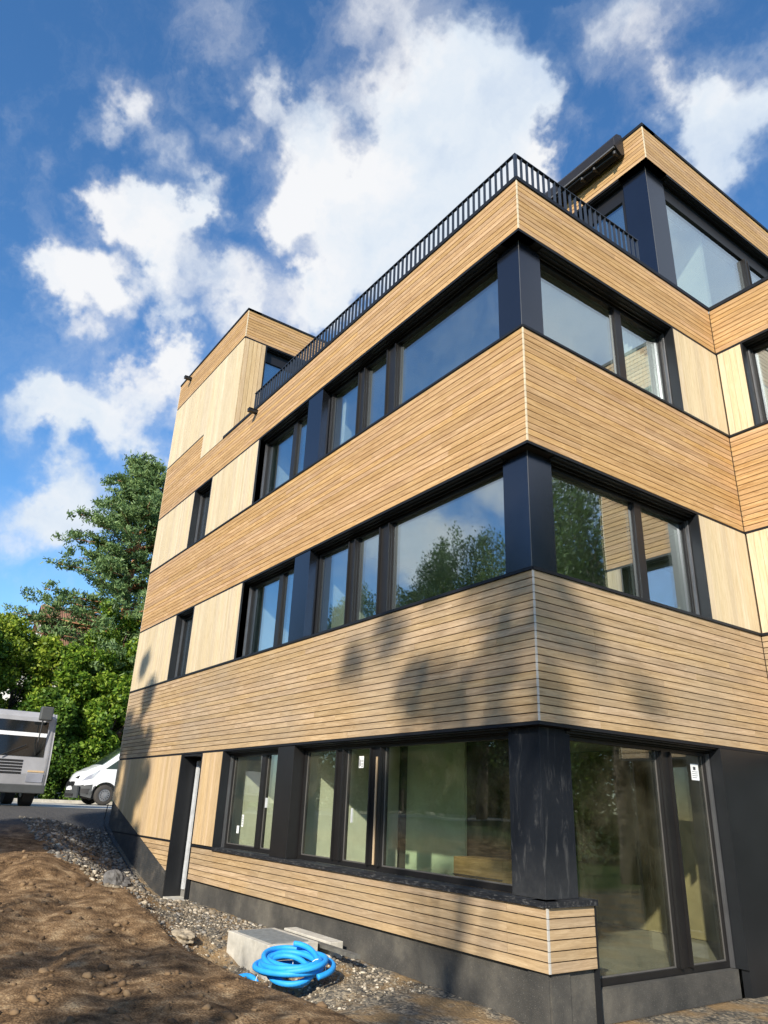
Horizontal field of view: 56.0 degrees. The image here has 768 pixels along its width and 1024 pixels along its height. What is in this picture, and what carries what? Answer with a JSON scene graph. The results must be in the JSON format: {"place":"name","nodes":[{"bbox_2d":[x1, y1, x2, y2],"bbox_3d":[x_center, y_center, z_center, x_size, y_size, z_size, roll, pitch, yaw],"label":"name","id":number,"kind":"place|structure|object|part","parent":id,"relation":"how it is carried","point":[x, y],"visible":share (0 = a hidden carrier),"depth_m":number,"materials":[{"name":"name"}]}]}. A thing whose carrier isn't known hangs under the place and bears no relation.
{"place":"outdoors","nodes":[
{"label":"outdoors","id":0,"kind":"place"},
{"bbox_2d":[0,802,111,808],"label":"road","id":1,"kind":"structure","parent":0,"point":[65,805],"depth_m":21.39,"materials":[{"name":"grey asphalt"}]},
{"bbox_2d":[0,706,56,805],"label":"grey truck","id":2,"kind":"object","parent":1,"relation":"on","point":[26,741],"visible":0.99,"depth_m":18.02,"materials":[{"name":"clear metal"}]},
{"bbox_2d":[64,746,120,804],"bbox_3d":[-8.877,9.790,26.991,5.334,2.254,2.250,17,-26,-32],"label":"delivery van","id":3,"kind":"object","parent":1,"relation":"on","point":[85,782],"visible":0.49,"depth_m":25.33,"materials":[{"name":"paint"}]},
{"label":"side window","id":4,"kind":"part","parent":3,"relation":"part of","materials":[{"name":"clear glass"}]},
{"bbox_2d":[90,869,427,1011],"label":"gravel","id":5,"kind":"structure","parent":0,"point":[352,978],"depth_m":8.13,"materials":[{"name":"grey gravel"}]},
{"bbox_2d":[0,806,767,1023],"bbox_3d":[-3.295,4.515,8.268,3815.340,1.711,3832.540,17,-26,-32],"label":"ground","id":6,"kind":"structure","parent":0,"point":[433,1005],"depth_m":7.31,"materials":[{"name":"soil"}]},
{"bbox_2d":[0,622,18,709],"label":"broadleaf tree","id":7,"kind":"object","parent":6,"relation":"on","point":[4,643],"visible":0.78,"depth_m":29.78,"materials":[{"name":"green plant"}]},
{"bbox_2d":[0,612,64,709],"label":"broadleaf tree","id":8,"kind":"object","parent":6,"relation":"on","point":[40,659],"visible":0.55,"depth_m":31.00,"materials":[{"name":"green plant"}]},
{"bbox_2d":[11,686,84,798],"bbox_3d":[-14.198,9.670,29.721,3.384,4.798,3.494,17,-26,-32],"label":"broadleaf tree","id":9,"kind":"object","parent":6,"relation":"on","point":[65,710],"visible":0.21,"depth_m":29.50,"materials":[{"name":"green plant"}]},
{"bbox_2d":[0,605,103,798],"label":"tiled house","id":10,"kind":"structure","parent":6,"relation":"on","point":[62,614],"depth_m":38.81,"materials":[{"name":"tile"}]},
{"bbox_2d":[0,753,112,801],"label":"hedge","id":11,"kind":"object","parent":6,"relation":"on","point":[50,792],"visible":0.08,"depth_m":28.78,"materials":[{"name":"green plant"}]},
{"bbox_2d":[23,642,99,741],"bbox_3d":[-14.108,9.089,31.213,3.776,7.004,3.684,-16,-28,37],"label":"broadleaf tree","id":12,"kind":"object","parent":6,"relation":"on","point":[74,678],"visible":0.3,"depth_m":30.94,"materials":[{"name":"green plant"}]},
{"bbox_2d":[13,798,111,804],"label":"kerb","id":13,"kind":"structure","parent":6,"relation":"on","point":[57,801],"depth_m":27.10,"materials":[{"name":"concrete"}]},
{"bbox_2d":[0,451,167,743],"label":"pine tree","id":14,"kind":"object","parent":6,"relation":"on","point":[141,491],"visible":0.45,"depth_m":37.60,"materials":[{"name":"green plant"}]},
{"bbox_2d":[19,815,171,899],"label":"gravel","id":15,"kind":"structure","parent":6,"relation":"on","point":[33,824],"depth_m":15.30,"materials":[{"name":"grey gravel"}]},
{"bbox_2d":[59,597,139,744],"bbox_3d":[-13.089,8.741,33.637,4.689,9.550,4.580,17,-26,-32],"label":"broadleaf tree","id":16,"kind":"object","parent":6,"relation":"on","point":[109,659],"visible":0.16,"depth_m":33.88,"materials":[{"name":"green plant"}]},
{"bbox_2d":[68,669,132,771],"bbox_3d":[-12.117,9.870,31.695,3.088,6.069,4.077,-8,-24,23],"label":"broadleaf tree","id":17,"kind":"object","parent":6,"relation":"on","point":[113,693],"visible":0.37,"depth_m":30.68,"materials":[{"name":"green plant"}]},
{"bbox_2d":[102,869,131,886],"bbox_3d":[-4.437,6.136,11.945,0.502,0.411,0.466,6,-23,-10],"label":"rock","id":18,"kind":"object","parent":6,"relation":"on","point":[116,877],"visible":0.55,"depth_m":11.88,"materials":[{"name":"grey stone"}]},
{"bbox_2d":[113,649,135,730],"bbox_3d":[-11.434,9.562,34.961,4.256,9.152,4.075,17,-26,-32],"label":"broadleaf tree","id":19,"kind":"object","parent":6,"relation":"on","point":[115,727],"depth_m":34.65,"materials":[{"name":"green plant"}]},
{"bbox_2d":[51,838,215,914],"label":"gravel","id":20,"kind":"structure","parent":6,"relation":"on","point":[193,909],"depth_m":12.06,"materials":[{"name":"grey gravel"}]},
{"bbox_2d":[0,849,357,1023],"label":"soil clods","id":21,"kind":"object","parent":6,"relation":"on","point":[230,1015],"visible":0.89,"depth_m":6.74,"materials":[{"name":"brown soil"}]},
{"bbox_2d":[171,929,194,943],"bbox_3d":[-2.553,5.397,9.170,0.289,0.158,0.419,17,-26,-32],"label":"rock","id":22,"kind":"object","parent":6,"relation":"on","point":[184,936],"visible":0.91,"depth_m":9.07,"materials":[{"name":"stone"}]},
{"bbox_2d":[226,928,317,980],"bbox_3d":[-1.404,5.625,8.813,0.660,0.810,1.130,17,-26,-32],"label":"concrete block","id":23,"kind":"object","parent":6,"relation":"on","point":[246,948],"visible":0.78,"depth_m":8.80,"materials":[{"name":"concrete"}]},
{"bbox_2d":[239,941,335,987],"bbox_3d":[-1.048,4.913,7.767,0.871,0.481,1.225,17,-26,-32],"label":"hose coil","id":24,"kind":"object","parent":6,"relation":"on","point":[307,962],"visible":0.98,"depth_m":7.52,"materials":[{"name":"blue plastic"}]},
{"bbox_2d":[284,927,342,957],"bbox_3d":[-0.924,5.514,9.254,0.190,0.185,1.180,17,-26,-32],"label":"edging slab","id":25,"kind":"object","parent":6,"relation":"on","point":[320,938],"depth_m":9.01,"materials":[{"name":"concrete"}]},
{"bbox_2d":[280,929,359,958],"bbox_3d":[-0.861,5.329,8.932,0.100,0.050,1.950,17,-26,-32],"label":"timber plank","id":26,"kind":"object","parent":6,"relation":"on","point":[340,951],"visible":0.5,"depth_m":8.50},
{"bbox_2d":[104,122,767,1023],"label":"office building","id":27,"kind":"structure","parent":6,"relation":"on","point":[460,546],"depth_m":10.87,"materials":[{"name":"wood"}]},
{"bbox_2d":[167,606,194,679],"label":"window","id":28,"kind":"structure","parent":27,"relation":"in","point":[182,620],"depth_m":16.90,"materials":[{"name":"black metal"}]},
{"bbox_2d":[162,753,202,900],"bbox_3d":[-3.687,6.123,13.896,0.410,2.760,1.170,17,-26,-32],"label":"door","id":29,"kind":"structure","parent":27,"relation":"in","point":[176,879],"depth_m":14.24,"materials":[{"name":"black metal"}]},
{"bbox_2d":[187,477,212,546],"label":"window","id":30,"kind":"structure","parent":27,"relation":"in","point":[199,502],"depth_m":18.13,"materials":[{"name":"black metal"}]},
{"bbox_2d":[212,747,278,853],"bbox_3d":[-2.237,4.841,12.171,0.306,1.587,2.090,17,-26,-32],"label":"window","id":31,"kind":"structure","parent":27,"relation":"in","point":[225,801],"depth_m":12.68,"materials":[{"name":"black metal"}]},
{"bbox_2d":[234,558,294,658],"bbox_3d":[-2.116,1.851,13.393,0.306,1.522,2.090,17,-26,-32],"label":"window","id":32,"kind":"structure","parent":27,"relation":"in","point":[282,571],"depth_m":13.92,"materials":[{"name":"black metal"}]},
{"bbox_2d":[252,401,308,503],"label":"window","id":33,"kind":"structure","parent":27,"relation":"in","point":[295,421],"depth_m":15.06,"materials":[{"name":"black metal"}]},
{"bbox_2d":[261,346,302,395],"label":"window","id":34,"kind":"structure","parent":27,"relation":"in","point":[276,359],"depth_m":18.73,"materials":[{"name":"black metal"}]},
{"bbox_2d":[211,728,597,908],"bbox_3d":[-0.432,4.089,10.083,0.715,1.639,7.750,17,-26,-32],"label":"window","id":35,"kind":"structure","parent":27,"relation":"in","point":[374,865],"depth_m":9.40,"materials":[{"name":"black metal"}]},
{"bbox_2d":[312,458,505,633],"bbox_3d":[0.175,0.728,10.420,0.270,1.521,4.585,17,-26,-32],"label":"window","id":36,"kind":"structure","parent":27,"relation":"in","point":[385,525],"depth_m":10.75,"materials":[{"name":"black metal"}]},
{"bbox_2d":[325,252,499,452],"bbox_3d":[0.344,-2.228,11.665,0.390,1.529,4.585,17,-26,-32],"label":"window","id":37,"kind":"structure","parent":27,"relation":"in","point":[391,348],"depth_m":11.95,"materials":[{"name":"black metal"}]},
{"bbox_2d":[453,856,523,945],"bbox_3d":[1.433,5.218,9.753,0.500,0.974,0.970,17,-26,-32],"label":"cabinet","id":38,"kind":"object","parent":27,"relation":"on","point":[488,868],"visible":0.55,"depth_m":9.70,"materials":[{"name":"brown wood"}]},
{"bbox_2d":[577,182,627,249],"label":"window","id":39,"kind":"structure","parent":27,"relation":"in","point":[612,199],"depth_m":13.55,"materials":[{"name":"black metal"}]},
{"bbox_2d":[537,248,683,409],"bbox_3d":[3.249,-2.534,10.628,2.950,1.530,0.446,17,-26,-32],"label":"window","id":40,"kind":"structure","parent":27,"relation":"in","point":[630,355],"depth_m":11.17,"materials":[{"name":"black metal"}]},
{"bbox_2d":[548,456,712,618],"bbox_3d":[3.170,0.417,9.361,2.950,1.522,0.306,17,-26,-32],"label":"window","id":41,"kind":"structure","parent":27,"relation":"in","point":[697,589],"depth_m":9.80,"materials":[{"name":"black metal"}]},
{"bbox_2d":[564,729,749,986],"bbox_3d":[2.951,3.745,7.937,2.725,2.372,0.306,17,-26,-32],"label":"window","id":42,"kind":"structure","parent":27,"relation":"in","point":[731,928],"depth_m":8.34,"materials":[{"name":"black metal"}]},
{"bbox_2d":[663,178,767,288],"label":"window","id":43,"kind":"structure","parent":27,"relation":"in","point":[748,259],"depth_m":14.16,"materials":[{"name":"black metal"}]},
{"bbox_2d":[740,332,767,424],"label":"window","id":44,"kind":"structure","parent":27,"relation":"in","point":[748,349],"depth_m":11.64,"materials":[{"name":"black metal"}]},
{"bbox_2d":[0,0,767,642],"label":"sky","id":45,"kind":"structure","parent":0,"point":[171,170],"materials":[{"name":"blue"}]}
]}

